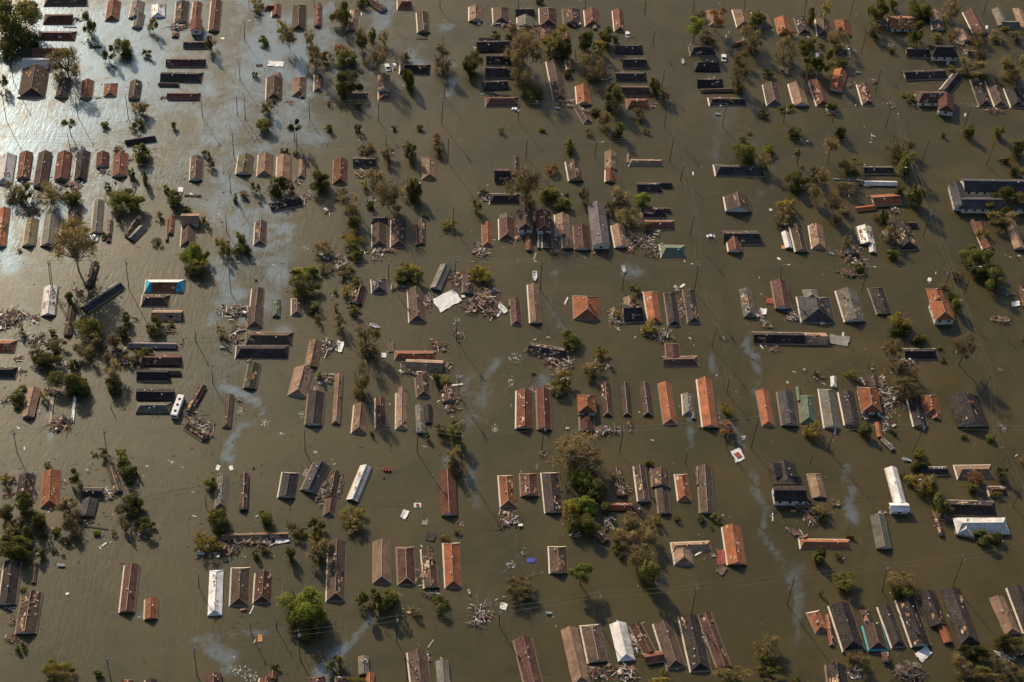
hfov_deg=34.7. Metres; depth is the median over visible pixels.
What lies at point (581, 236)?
gabled house
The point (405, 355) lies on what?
hipped house
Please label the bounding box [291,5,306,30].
hipped house
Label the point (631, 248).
debris pile
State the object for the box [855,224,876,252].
gabled house
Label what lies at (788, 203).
yellowing tree
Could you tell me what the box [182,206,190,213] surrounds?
leafy tree
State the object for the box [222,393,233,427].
hipped house
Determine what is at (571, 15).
hipped house
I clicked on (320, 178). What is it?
leafy tree
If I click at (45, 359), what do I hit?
leafy tree
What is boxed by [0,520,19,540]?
browning tree
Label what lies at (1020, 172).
browning tree
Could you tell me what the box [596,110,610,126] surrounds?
browning tree
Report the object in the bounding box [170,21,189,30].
debris pile
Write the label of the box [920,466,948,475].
gabled house
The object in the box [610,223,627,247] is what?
gabled house
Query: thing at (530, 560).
floating board
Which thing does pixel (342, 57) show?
leafy tree
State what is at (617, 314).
yellowing tree
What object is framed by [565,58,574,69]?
gabled house
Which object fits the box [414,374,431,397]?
hipped house
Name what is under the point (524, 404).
gabled house
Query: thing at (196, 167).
gabled house
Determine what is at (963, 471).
hipped house
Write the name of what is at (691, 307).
hipped house
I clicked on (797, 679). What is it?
shrub
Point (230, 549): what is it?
debris pile
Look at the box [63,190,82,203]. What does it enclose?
leafy tree
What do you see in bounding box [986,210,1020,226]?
browning tree
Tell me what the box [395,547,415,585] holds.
hipped house
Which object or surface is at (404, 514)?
roof sheet
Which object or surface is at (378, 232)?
hipped house
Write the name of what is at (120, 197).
leafy tree
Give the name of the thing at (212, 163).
browning tree
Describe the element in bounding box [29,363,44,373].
debris pile
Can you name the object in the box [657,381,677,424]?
hipped house
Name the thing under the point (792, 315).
debris pile
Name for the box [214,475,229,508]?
hipped house
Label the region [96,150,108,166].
gabled house
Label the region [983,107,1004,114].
debris pile
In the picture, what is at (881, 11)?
leafy tree
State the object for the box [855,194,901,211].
gabled house
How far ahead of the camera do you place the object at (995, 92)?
713.79 m
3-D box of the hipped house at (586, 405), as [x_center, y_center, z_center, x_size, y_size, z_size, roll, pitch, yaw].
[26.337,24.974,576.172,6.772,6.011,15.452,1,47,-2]
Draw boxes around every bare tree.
[47,218,105,271]
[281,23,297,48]
[311,239,330,254]
[365,39,388,73]
[373,173,406,208]
[500,161,543,205]
[504,25,549,70]
[546,425,606,474]
[806,181,822,198]
[815,167,830,184]
[822,132,840,160]
[823,190,840,213]
[880,336,903,361]
[948,333,978,365]
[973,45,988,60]
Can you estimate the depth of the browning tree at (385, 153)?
663.97 m
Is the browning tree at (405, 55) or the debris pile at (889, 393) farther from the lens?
the browning tree at (405, 55)
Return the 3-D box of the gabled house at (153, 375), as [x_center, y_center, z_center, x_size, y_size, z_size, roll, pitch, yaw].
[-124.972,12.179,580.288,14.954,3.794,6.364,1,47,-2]
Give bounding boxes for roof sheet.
[48,397,53,423]
[71,396,75,422]
[88,45,101,47]
[184,194,200,196]
[267,61,283,66]
[275,535,289,543]
[335,340,343,351]
[388,342,393,351]
[401,509,408,519]
[426,531,435,540]
[433,289,460,312]
[485,93,509,95]
[498,302,507,312]
[716,564,725,574]
[717,549,725,564]
[731,448,744,462]
[760,308,766,314]
[766,298,773,303]
[828,334,849,346]
[915,645,931,661]
[1011,300,1019,306]
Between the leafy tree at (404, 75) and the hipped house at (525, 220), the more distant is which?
the leafy tree at (404, 75)
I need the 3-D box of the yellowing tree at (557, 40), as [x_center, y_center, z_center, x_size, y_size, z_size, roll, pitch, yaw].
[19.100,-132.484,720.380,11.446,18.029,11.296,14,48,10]
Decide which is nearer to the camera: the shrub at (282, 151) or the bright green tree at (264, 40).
the shrub at (282, 151)
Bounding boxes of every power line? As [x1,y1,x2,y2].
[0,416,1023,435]
[2,130,956,142]
[4,94,997,113]
[23,257,990,268]
[111,543,1022,658]
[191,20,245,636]
[447,142,463,422]
[653,31,731,375]
[879,69,1021,480]
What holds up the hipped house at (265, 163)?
on the flood water
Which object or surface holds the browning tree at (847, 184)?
on the flood water
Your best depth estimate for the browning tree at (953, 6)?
746.79 m
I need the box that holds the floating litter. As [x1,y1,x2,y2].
[0,1,1023,681]
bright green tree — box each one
[177,241,204,264]
[203,477,216,488]
[258,35,268,44]
[275,585,330,627]
[290,269,300,274]
[304,265,319,274]
[562,493,598,513]
[568,562,594,583]
[569,470,591,492]
[634,192,650,206]
[643,460,654,466]
[686,16,706,41]
[738,136,747,141]
[762,144,774,154]
[886,250,900,258]
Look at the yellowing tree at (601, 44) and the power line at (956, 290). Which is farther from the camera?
the yellowing tree at (601, 44)
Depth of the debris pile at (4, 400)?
569.28 m
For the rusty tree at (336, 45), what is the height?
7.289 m
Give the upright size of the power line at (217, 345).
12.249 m
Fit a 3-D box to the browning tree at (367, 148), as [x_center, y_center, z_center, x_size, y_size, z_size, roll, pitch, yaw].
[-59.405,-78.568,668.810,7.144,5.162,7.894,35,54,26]
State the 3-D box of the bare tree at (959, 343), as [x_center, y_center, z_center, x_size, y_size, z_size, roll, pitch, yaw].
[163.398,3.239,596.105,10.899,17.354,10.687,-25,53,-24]
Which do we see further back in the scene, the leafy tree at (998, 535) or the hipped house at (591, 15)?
the hipped house at (591, 15)
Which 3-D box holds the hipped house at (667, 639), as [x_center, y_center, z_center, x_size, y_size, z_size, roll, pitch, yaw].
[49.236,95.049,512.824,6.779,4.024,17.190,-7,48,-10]
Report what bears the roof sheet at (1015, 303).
on the flood water
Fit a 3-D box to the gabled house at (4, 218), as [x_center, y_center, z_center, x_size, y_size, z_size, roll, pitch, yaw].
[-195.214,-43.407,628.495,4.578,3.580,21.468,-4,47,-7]
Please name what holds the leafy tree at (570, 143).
on the flood water
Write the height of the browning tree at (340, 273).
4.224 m
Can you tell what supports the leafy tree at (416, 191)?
on the flood water
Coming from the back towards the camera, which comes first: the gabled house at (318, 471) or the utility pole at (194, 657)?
the gabled house at (318, 471)
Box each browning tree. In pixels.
[0,73,8,88]
[0,180,25,204]
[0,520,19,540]
[11,403,19,408]
[13,515,24,527]
[28,344,43,355]
[33,180,64,206]
[40,669,75,681]
[43,338,67,353]
[45,45,81,84]
[54,496,81,514]
[62,510,82,528]
[69,341,96,358]
[69,524,80,536]
[81,328,101,348]
[99,455,111,459]
[102,352,114,362]
[102,358,122,382]
[103,182,111,189]
[105,331,121,347]
[111,204,122,216]
[112,145,125,152]
[121,349,144,363]
[130,100,149,113]
[151,236,161,243]
[154,210,162,218]
[204,32,216,49]
[206,160,214,167]
[238,190,248,196]
[252,5,262,14]
[259,99,273,115]
[259,545,267,552]
[285,178,295,192]
[287,521,306,537]
[303,28,314,45]
[304,43,324,72]
[305,537,329,561]
[317,262,332,273]
[319,49,335,61]
[332,186,347,197]
[333,313,346,328]
[337,270,351,278]
[338,191,361,213]
[338,263,354,272]
[342,515,364,533]
[351,322,382,357]
[352,358,371,399]
[353,25,369,49]
[357,142,374,152]
[364,167,385,183]
[378,29,388,44]
[379,146,396,161]
[391,204,402,212]
[395,51,409,63]
[401,138,415,154]
[401,174,415,195]
[409,607,420,615]
[432,44,453,74]
[432,144,443,153]
[433,423,447,435]
[445,444,463,467]
[448,464,460,475]
[503,44,525,67]
[503,573,534,597]
[507,23,517,32]
[508,65,534,88]
[517,29,535,37]
[517,585,535,601]
[522,194,534,208]
[543,41,556,58]
[548,385,564,396]
[558,447,606,476]
[576,52,609,82]
[577,185,590,201]
[581,361,603,377]
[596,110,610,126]
[605,198,616,211]
[610,471,623,480]
[611,185,630,202]
[613,526,638,543]
[614,205,642,226]
[621,510,640,527]
[625,539,657,568]
[630,291,638,302]
[632,108,645,119]
[635,515,657,543]
[638,220,652,229]
[659,88,670,99]
[692,10,707,18]
[697,29,716,43]
[711,665,756,681]
[730,64,749,93]
[732,50,749,68]
[738,24,764,51]
[751,631,785,661]
[757,153,771,170]
[761,674,787,681]
[772,35,798,64]
[772,214,783,224]
[777,206,795,223]
[809,166,821,177]
[811,506,820,515]
[816,501,829,514]
[824,26,848,49]
[831,213,842,221]
[833,181,858,193]
[837,157,865,172]
[839,203,850,213]
[842,235,852,246]
[845,650,873,671]
[865,21,883,37]
[883,136,918,158]
[883,225,900,241]
[885,569,915,588]
[890,376,924,400]
[897,364,906,373]
[900,365,923,387]
[914,473,938,493]
[931,31,944,42]
[939,506,953,516]
[942,0,961,21]
[948,64,955,70]
[951,269,963,278]
[951,652,975,678]
[955,56,990,75]
[969,30,991,47]
[969,671,1009,681]
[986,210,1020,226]
[988,29,1007,43]
[989,658,1021,678]
[998,53,1023,82]
[1008,30,1023,41]
[1014,670,1023,680]
[1016,166,1023,175]
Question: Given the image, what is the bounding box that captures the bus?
[170,394,184,418]
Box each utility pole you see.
[105,654,111,681]
[193,645,196,674]
[298,629,300,658]
[396,617,398,641]
[691,583,698,613]
[787,573,796,603]
[913,422,924,451]
[953,555,964,584]
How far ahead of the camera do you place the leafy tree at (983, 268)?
632.66 m
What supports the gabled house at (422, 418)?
on the flood water
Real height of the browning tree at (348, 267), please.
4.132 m
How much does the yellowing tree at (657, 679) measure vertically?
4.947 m
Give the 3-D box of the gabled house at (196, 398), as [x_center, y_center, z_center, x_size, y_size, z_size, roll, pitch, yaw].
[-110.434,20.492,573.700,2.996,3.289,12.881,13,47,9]
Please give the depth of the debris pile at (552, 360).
593.35 m
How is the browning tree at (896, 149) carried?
on the flood water
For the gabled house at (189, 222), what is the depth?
632.00 m
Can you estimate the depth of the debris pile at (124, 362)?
583.88 m
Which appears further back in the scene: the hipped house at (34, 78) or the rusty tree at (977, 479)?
the hipped house at (34, 78)
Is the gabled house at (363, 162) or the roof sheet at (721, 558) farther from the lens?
the gabled house at (363, 162)
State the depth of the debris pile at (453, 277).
620.86 m
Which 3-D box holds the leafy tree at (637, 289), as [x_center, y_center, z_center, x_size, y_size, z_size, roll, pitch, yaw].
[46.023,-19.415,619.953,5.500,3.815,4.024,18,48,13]
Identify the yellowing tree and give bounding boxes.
[0,472,11,482]
[37,656,76,681]
[61,218,92,233]
[146,17,157,31]
[192,257,208,272]
[194,540,204,551]
[195,531,206,540]
[200,539,225,551]
[205,535,216,543]
[206,508,230,521]
[214,237,229,248]
[249,0,265,6]
[276,18,286,32]
[294,266,306,276]
[309,533,320,543]
[337,506,365,527]
[340,224,364,242]
[340,285,351,295]
[346,676,367,681]
[350,276,362,287]
[397,262,409,270]
[410,263,421,270]
[439,220,458,228]
[439,535,450,539]
[468,264,490,274]
[470,265,491,282]
[541,21,569,48]
[550,369,575,392]
[562,500,575,515]
[593,41,605,58]
[595,345,607,358]
[612,310,619,318]
[640,319,658,332]
[649,676,669,681]
[720,406,733,414]
[776,193,795,213]
[802,420,820,437]
[821,0,831,19]
[832,571,855,581]
[843,369,858,377]
[886,310,915,332]
[902,475,918,486]
[915,448,926,458]
[920,481,939,494]
[975,227,990,238]
[989,491,1002,496]
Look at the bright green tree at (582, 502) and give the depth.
545.96 m
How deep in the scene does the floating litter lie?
586.22 m
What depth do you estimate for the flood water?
598.91 m
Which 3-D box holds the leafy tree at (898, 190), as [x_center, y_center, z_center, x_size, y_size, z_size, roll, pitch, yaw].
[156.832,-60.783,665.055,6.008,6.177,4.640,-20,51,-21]
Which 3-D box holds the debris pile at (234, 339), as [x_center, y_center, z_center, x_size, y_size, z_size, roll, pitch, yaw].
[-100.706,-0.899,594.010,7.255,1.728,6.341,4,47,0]
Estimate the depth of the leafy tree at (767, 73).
714.92 m
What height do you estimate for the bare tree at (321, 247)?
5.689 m
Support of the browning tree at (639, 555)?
on the flood water
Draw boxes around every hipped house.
[0,152,16,184]
[0,340,17,353]
[0,367,18,379]
[14,472,36,499]
[17,58,49,98]
[31,562,37,582]
[37,31,77,40]
[40,468,61,508]
[43,0,84,6]
[43,13,71,24]
[73,149,90,181]
[103,83,117,97]
[104,0,121,21]
[106,219,112,241]
[136,402,170,413]
[140,294,170,307]
[143,280,185,293]
[151,3,166,18]
[158,72,203,86]
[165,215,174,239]
[167,93,200,99]
[171,32,178,36]
[207,570,223,615]
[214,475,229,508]
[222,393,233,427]
[229,567,250,606]
[234,331,293,359]
[252,570,273,603]
[253,219,267,245]
[256,152,273,176]
[264,3,281,17]
[265,72,282,100]
[272,299,280,316]
[277,472,299,498]
[287,365,313,397]
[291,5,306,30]
[291,77,306,97]
[291,298,302,315]
[298,156,305,177]
[308,676,324,681]
[313,73,322,91]
[332,157,348,184]
[332,373,342,423]
[334,676,348,681]
[346,10,359,30]
[347,90,368,100]
[350,402,368,433]
[370,279,387,293]
[371,217,386,246]
[372,539,391,583]
[374,396,386,428]
[390,217,407,247]
[394,351,436,360]
[395,386,408,429]
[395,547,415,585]
[397,0,410,10]
[399,63,430,75]
[407,285,426,323]
[414,218,424,244]
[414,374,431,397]
[421,157,436,180]
[442,543,461,588]
[481,80,508,90]
[481,221,493,246]
[485,96,519,107]
[489,193,520,204]
[492,7,509,23]
[497,475,516,507]
[498,212,515,240]
[508,297,522,325]
[512,156,518,174]
[516,207,533,250]
[519,473,538,496]
[536,208,552,248]
[538,7,557,26]
[540,472,563,513]
[545,59,567,100]
[547,546,568,573]
[560,626,589,681]
[562,8,581,24]
[572,295,600,320]
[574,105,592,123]
[577,394,596,430]
[579,624,608,663]
[583,7,600,28]
[600,382,611,415]
[609,621,634,661]
[612,8,625,32]
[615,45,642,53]
[615,72,647,82]
[620,382,631,415]
[625,99,649,109]
[627,153,663,166]
[636,182,671,193]
[639,207,669,218]
[639,381,652,415]
[642,292,662,323]
[645,220,675,229]
[652,620,686,670]
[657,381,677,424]
[659,245,686,257]
[662,343,699,367]
[663,293,680,326]
[670,541,711,565]
[674,474,691,501]
[678,613,711,672]
[681,392,695,418]
[682,289,700,323]
[688,46,716,55]
[693,59,719,71]
[696,78,732,92]
[706,10,724,26]
[707,97,746,106]
[713,165,765,176]
[731,9,751,27]
[738,287,756,317]
[750,11,772,27]
[755,388,775,426]
[762,81,782,106]
[774,15,792,35]
[793,15,811,34]
[795,386,816,424]
[796,289,835,323]
[798,539,852,549]
[805,610,826,633]
[806,473,826,497]
[807,77,829,106]
[808,223,826,249]
[814,19,829,36]
[817,389,840,428]
[825,614,834,645]
[827,601,865,652]
[830,376,836,387]
[834,19,851,36]
[856,82,874,105]
[857,387,882,436]
[860,610,888,651]
[867,287,891,314]
[876,604,906,648]
[888,219,919,250]
[902,348,938,360]
[914,91,953,115]
[920,394,941,419]
[925,288,955,324]
[940,586,979,644]
[945,500,998,517]
[953,464,995,479]
[953,517,1009,538]
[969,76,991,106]
[970,219,994,249]
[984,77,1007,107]
[986,486,1009,497]
[988,595,1019,634]
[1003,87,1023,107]
[1012,8,1023,29]
[1019,87,1023,100]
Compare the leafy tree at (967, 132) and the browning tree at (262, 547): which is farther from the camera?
the leafy tree at (967, 132)
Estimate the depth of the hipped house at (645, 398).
582.32 m
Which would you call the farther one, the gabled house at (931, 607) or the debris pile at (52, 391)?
the debris pile at (52, 391)
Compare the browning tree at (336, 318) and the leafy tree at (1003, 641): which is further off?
the browning tree at (336, 318)
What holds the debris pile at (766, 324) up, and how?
on the flood water
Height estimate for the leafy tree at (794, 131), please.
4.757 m
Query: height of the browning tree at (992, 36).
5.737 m
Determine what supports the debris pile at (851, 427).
on the flood water
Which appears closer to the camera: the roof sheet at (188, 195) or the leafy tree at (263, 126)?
the roof sheet at (188, 195)
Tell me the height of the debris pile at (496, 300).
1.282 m
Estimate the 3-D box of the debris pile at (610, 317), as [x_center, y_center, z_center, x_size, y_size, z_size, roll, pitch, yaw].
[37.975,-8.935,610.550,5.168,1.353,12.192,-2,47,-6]
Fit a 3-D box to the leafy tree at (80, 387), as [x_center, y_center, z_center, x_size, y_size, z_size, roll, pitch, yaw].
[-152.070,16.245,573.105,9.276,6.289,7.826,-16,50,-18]
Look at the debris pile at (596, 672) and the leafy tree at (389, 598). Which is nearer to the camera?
the debris pile at (596, 672)
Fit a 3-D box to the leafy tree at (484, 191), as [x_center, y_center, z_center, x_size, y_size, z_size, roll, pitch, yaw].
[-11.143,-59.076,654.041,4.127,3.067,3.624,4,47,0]
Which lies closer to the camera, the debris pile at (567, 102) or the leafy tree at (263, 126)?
the leafy tree at (263, 126)
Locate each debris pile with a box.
[0,305,32,325]
[0,322,10,331]
[0,396,11,404]
[1,307,29,315]
[2,490,15,498]
[4,605,15,611]
[5,633,19,643]
[8,613,16,626]
[11,332,54,345]
[13,356,23,360]
[20,180,32,184]
[20,203,43,217]
[29,313,40,323]
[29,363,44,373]
[39,414,73,430]
[44,387,63,396]
[64,179,85,189]
[64,360,80,370]
[71,17,82,21]
[77,517,94,525]
[94,344,106,349]
[100,168,111,173]
[104,489,117,500]
[110,346,128,356]
[117,354,131,366]
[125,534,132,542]
[133,523,150,539]
[157,325,177,336]
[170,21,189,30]
[181,409,196,419]
[186,413,208,428]
[193,543,247,555]
[196,547,229,558]
[197,419,214,431]
[204,429,214,438]
[217,304,248,319]
[224,333,243,344]
[225,323,245,334]
[225,536,283,546]
[294,177,301,185]
[300,193,310,204]
[310,479,328,506]
[311,337,340,357]
[316,251,340,259]
[316,371,333,384]
[322,204,330,214]
[331,256,346,271]
[336,474,344,498]
[354,168,365,178]
[362,196,376,201]
[371,251,383,262]
[372,247,395,253]
[390,282,406,290]
[398,369,432,378]
[400,362,408,374]
[415,564,430,588]
[421,589,438,598]
[423,292,434,312]
[429,338,448,350]
[443,362,452,371]
[444,391,463,405]
[444,400,461,412]
[447,266,469,285]
[451,286,510,320]
[451,327,465,341]
[453,276,463,288]
[457,416,467,429]
[461,298,487,314]
[465,598,496,628]
[471,242,490,257]
[476,189,489,201]
[478,286,501,299]
[489,288,500,306]
[491,23,510,26]
[499,508,522,527]
[503,21,558,33]
[514,226,524,241]
[528,385,535,391]
[542,355,556,368]
[542,383,553,388]
[546,249,560,254]
[550,367,570,384]
[554,235,560,244]
[555,98,574,106]
[557,358,574,372]
[567,21,582,26]
[569,530,581,538]
[581,461,596,470]
[583,108,591,114]
[586,358,605,374]
[586,663,615,681]
[589,422,616,438]
[601,74,614,80]
[604,512,615,530]
[607,305,617,327]
[610,663,640,681]
[611,314,623,323]
[611,427,622,435]
[623,481,634,498]
[625,239,635,253]
[627,233,661,248]
[627,418,633,433]
[630,634,641,654]
[635,323,674,341]
[644,245,660,257]
[672,284,682,292]
[677,295,685,322]
[755,310,765,323]
[761,319,771,328]
[769,345,780,353]
[776,65,792,74]
[780,27,796,36]
[784,304,800,321]
[791,529,806,538]
[795,499,816,518]
[801,508,819,526]
[824,106,838,117]
[831,498,843,507]
[835,268,864,278]
[836,44,856,57]
[836,186,858,196]
[836,243,865,257]
[844,256,866,267]
[844,425,858,430]
[847,663,862,678]
[850,377,868,384]
[860,411,868,420]
[867,363,874,370]
[873,413,895,432]
[875,371,889,396]
[876,17,884,27]
[879,228,913,250]
[879,385,901,411]
[879,395,890,409]
[882,22,890,30]
[885,42,894,51]
[886,206,903,215]
[888,657,928,681]
[901,358,917,364]
[901,669,919,681]
[931,509,944,519]
[936,514,955,524]
[955,40,967,45]
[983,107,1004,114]
[990,315,1011,324]
[995,651,1013,660]
[997,422,1006,431]
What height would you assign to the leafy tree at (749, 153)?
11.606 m
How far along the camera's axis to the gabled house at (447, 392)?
579.63 m
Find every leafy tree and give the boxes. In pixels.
[0,0,42,40]
[0,36,20,58]
[0,503,13,519]
[0,534,31,546]
[0,541,33,560]
[8,388,25,403]
[13,489,35,511]
[17,183,34,201]
[19,29,39,49]
[21,525,32,537]
[29,511,46,528]
[31,352,64,364]
[44,370,89,391]
[60,119,75,134]
[60,537,72,543]
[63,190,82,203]
[64,292,72,301]
[64,378,91,394]
[69,466,79,484]
[72,313,106,339]
[81,11,95,35]
[93,670,102,675]
[100,121,109,127]
[100,231,109,238]
[101,44,116,60]
[104,378,120,393]
[105,184,145,209]
[113,36,134,56]
[113,492,145,516]
[116,325,128,337]
[116,455,128,468]
[119,51,131,58]
[119,463,133,476]
[121,311,130,322]
[130,120,144,130]
[131,143,150,162]
[133,517,155,533]
[140,347,154,353]
[141,48,151,57]
[145,315,163,334]
[166,189,182,204]
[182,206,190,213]
[187,266,201,274]
[206,508,228,533]
[219,245,232,256]
[230,243,251,253]
[236,232,245,243]
[255,118,273,132]
[258,508,273,524]
[266,175,287,197]
[285,546,295,558]
[285,604,325,641]
[287,119,301,139]
[288,272,322,300]
[306,516,326,537]
[307,301,320,311]
[309,169,330,191]
[325,654,344,670]
[329,0,353,23]
[334,46,357,68]
[335,70,363,95]
[345,243,363,256]
[346,215,360,227]
[346,305,359,315]
[351,253,359,261]
[354,588,382,609]
[356,0,368,6]
[368,26,375,39]
[378,588,398,609]
[393,267,409,281]
[401,68,415,85]
[404,144,416,159]
[404,267,422,284]
[405,178,422,199]
[406,73,415,89]
[431,372,441,382]
[431,593,448,615]
[446,422,462,444]
[462,50,483,73]
[472,199,481,211]
[479,189,488,195]
[490,30,500,38]
[522,83,544,100]
[539,184,561,198]
[553,197,571,208]
[556,38,571,58]
[562,329,584,349]
[563,138,575,153]
[564,69,571,76]
[564,510,600,534]
[578,28,593,51]
[582,474,608,499]
[590,107,600,114]
[598,25,614,43]
[599,81,625,108]
[600,501,610,510]
[609,132,621,137]
[612,538,623,552]
[614,122,624,134]
[629,284,639,293]
[638,559,661,584]
[649,77,660,93]
[710,513,722,523]
[731,142,758,165]
[748,8,767,25]
[756,653,781,677]
[758,109,768,117]
[762,69,774,76]
[776,103,795,121]
[782,169,811,191]
[787,126,801,134]
[788,133,801,138]
[797,35,815,50]
[803,53,816,73]
[807,7,815,25]
[812,49,835,73]
[814,546,825,560]
[825,101,838,108]
[833,125,846,137]
[835,59,848,67]
[835,574,855,592]
[854,263,864,270]
[857,422,872,437]
[866,0,889,20]
[880,209,889,222]
[887,322,910,335]
[888,0,897,9]
[891,583,917,596]
[893,184,905,194]
[895,151,918,174]
[905,95,916,102]
[905,185,927,204]
[906,0,933,19]
[907,20,924,43]
[908,462,924,469]
[910,332,927,342]
[911,454,929,468]
[933,492,950,514]
[947,292,958,300]
[950,296,962,311]
[957,644,992,658]
[958,239,996,267]
[962,124,974,138]
[966,483,979,490]
[969,263,1003,276]
[969,268,984,277]
[971,665,990,678]
[972,529,993,545]
[976,73,987,78]
[984,201,1005,219]
[985,265,1006,289]
[989,186,1023,212]
[991,532,1002,543]
[991,634,1023,648]
[994,125,1005,137]
[994,464,1008,479]
[1001,157,1009,162]
[1008,166,1018,173]
[1010,139,1023,154]
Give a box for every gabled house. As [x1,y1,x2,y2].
[0,206,10,246]
[0,559,21,604]
[14,589,42,633]
[16,150,32,178]
[22,217,38,245]
[22,386,40,416]
[32,48,65,55]
[33,150,51,186]
[40,212,60,245]
[41,285,58,315]
[54,76,72,97]
[54,150,71,180]
[63,305,75,334]
[66,207,82,225]
[79,78,93,97]
[80,282,125,312]
[80,487,103,516]
[85,261,98,285]
[90,198,104,232]
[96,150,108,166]
[107,466,122,492]
[111,151,128,176]
[118,562,139,612]
[124,135,155,144]
[124,218,147,241]
[128,0,144,27]
[128,79,141,98]
[128,342,176,348]
[136,369,179,382]
[136,389,173,400]
[141,354,180,365]
[143,597,158,619]
[144,678,158,681]
[151,310,182,321]
[166,59,204,67]
[173,0,189,22]
[180,213,199,246]
[183,41,207,48]
[183,422,208,441]
[185,384,206,412]
[189,154,203,180]
[190,1,201,34]
[206,671,221,681]
[208,0,221,31]
[222,532,287,539]
[235,152,253,174]
[239,472,248,509]
[242,362,260,388]
[246,287,264,328]
[258,670,276,681]
[268,196,302,211]
[275,154,291,179]
[300,461,330,493]
[304,390,325,425]
[305,339,321,366]
[314,2,321,25]
[323,469,339,516]
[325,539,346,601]
[346,464,372,502]
[349,285,366,304]
[353,157,375,167]
[358,655,374,681]
[367,0,387,11]
[377,73,390,100]
[405,359,442,371]
[406,649,430,681]
[415,403,431,432]
[416,10,429,32]
[420,547,439,588]
[430,263,450,289]
[435,659,449,681]
[439,384,455,401]
[439,468,456,515]
[461,272,474,292]
[468,4,482,21]
[476,37,510,51]
[485,67,516,78]
[486,54,511,66]
[494,168,510,182]
[512,636,542,681]
[515,8,534,26]
[515,388,533,429]
[526,283,541,322]
[527,343,564,359]
[535,387,551,429]
[540,29,546,39]
[554,212,573,248]
[564,158,583,180]
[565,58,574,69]
[572,223,591,249]
[575,83,591,104]
[587,200,609,248]
[591,528,608,543]
[604,150,616,182]
[608,503,631,510]
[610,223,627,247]
[610,467,627,495]
[621,58,646,68]
[621,86,649,96]
[621,303,642,323]
[623,296,634,304]
[628,622,664,664]
[632,464,649,501]
[632,503,650,519]
[650,466,670,513]
[695,464,714,513]
[696,376,718,427]
[697,611,731,668]
[721,524,746,564]
[722,231,759,251]
[723,192,751,211]
[732,39,746,45]
[752,332,827,345]
[769,459,806,504]
[770,278,791,308]
[776,389,798,425]
[781,223,807,251]
[787,81,808,105]
[824,662,848,681]
[829,68,846,92]
[833,178,897,185]
[834,287,865,321]
[837,390,861,425]
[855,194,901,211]
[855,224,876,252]
[863,166,893,174]
[868,374,878,386]
[870,513,891,548]
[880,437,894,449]
[881,651,890,661]
[884,466,909,513]
[887,15,914,31]
[894,596,931,647]
[902,70,946,80]
[904,45,957,60]
[906,396,928,426]
[918,589,952,642]
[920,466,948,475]
[929,9,945,30]
[934,517,943,535]
[939,72,963,93]
[947,391,988,426]
[948,178,1023,212]
[954,24,970,41]
[962,8,987,33]
[966,50,977,57]
[991,7,1019,29]
[1005,585,1023,633]
[1006,218,1023,249]
[1015,652,1023,656]
[1017,285,1023,306]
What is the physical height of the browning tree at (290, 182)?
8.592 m
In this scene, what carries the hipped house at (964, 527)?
on the flood water
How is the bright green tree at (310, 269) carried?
on the flood water
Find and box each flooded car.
[86,236,97,241]
[385,63,390,70]
[721,54,725,61]
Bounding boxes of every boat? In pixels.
[370,323,378,327]
[532,271,536,280]
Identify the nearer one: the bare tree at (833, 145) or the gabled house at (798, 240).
the gabled house at (798, 240)
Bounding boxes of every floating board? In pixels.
[85,525,108,529]
[414,503,420,507]
[500,602,507,609]
[527,558,534,562]
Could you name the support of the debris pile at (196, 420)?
on the flood water
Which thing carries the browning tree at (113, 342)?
on the flood water
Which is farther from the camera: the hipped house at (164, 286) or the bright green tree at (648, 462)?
the hipped house at (164, 286)
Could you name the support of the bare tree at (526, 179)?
on the flood water
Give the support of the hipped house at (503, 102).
on the flood water
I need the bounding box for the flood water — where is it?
[0,0,1023,681]
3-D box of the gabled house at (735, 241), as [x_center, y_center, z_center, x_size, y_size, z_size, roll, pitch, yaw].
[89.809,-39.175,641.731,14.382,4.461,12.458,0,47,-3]
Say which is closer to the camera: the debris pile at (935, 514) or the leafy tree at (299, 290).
the debris pile at (935, 514)
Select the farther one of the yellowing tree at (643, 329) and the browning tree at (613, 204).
the browning tree at (613, 204)
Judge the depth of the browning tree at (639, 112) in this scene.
690.85 m
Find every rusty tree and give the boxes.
[333,43,345,53]
[545,162,557,174]
[707,5,727,30]
[721,419,734,434]
[967,469,984,484]
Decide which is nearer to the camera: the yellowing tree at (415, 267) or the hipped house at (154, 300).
the hipped house at (154, 300)
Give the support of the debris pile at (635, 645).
on the flood water
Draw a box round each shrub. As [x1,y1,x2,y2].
[14,642,26,653]
[17,322,23,331]
[19,586,27,591]
[33,546,45,558]
[38,390,48,399]
[43,461,50,468]
[51,526,62,533]
[68,359,78,368]
[93,530,100,535]
[114,449,125,455]
[121,519,129,532]
[125,475,132,483]
[127,167,135,177]
[131,465,137,475]
[140,170,148,184]
[163,184,169,193]
[166,320,174,327]
[171,121,176,128]
[204,251,209,259]
[216,326,225,337]
[250,182,260,191]
[251,549,259,558]
[271,664,279,668]
[280,148,288,153]
[325,124,331,129]
[333,303,338,311]
[354,100,361,107]
[354,124,361,132]
[360,179,366,187]
[365,201,373,206]
[416,124,423,129]
[433,133,439,145]
[441,376,449,382]
[613,34,618,41]
[642,128,650,134]
[651,514,661,524]
[660,666,668,677]
[673,516,681,520]
[697,514,704,522]
[792,676,799,681]
[812,552,822,562]
[816,513,825,522]
[833,553,841,558]
[947,33,955,41]
[986,434,994,441]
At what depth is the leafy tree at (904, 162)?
670.73 m
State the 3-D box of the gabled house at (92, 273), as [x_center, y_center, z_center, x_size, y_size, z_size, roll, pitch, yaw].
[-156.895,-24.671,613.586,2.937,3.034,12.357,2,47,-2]
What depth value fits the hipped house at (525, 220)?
638.74 m
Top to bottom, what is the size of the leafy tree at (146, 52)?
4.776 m
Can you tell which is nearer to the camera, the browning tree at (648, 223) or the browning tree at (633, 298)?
the browning tree at (633, 298)

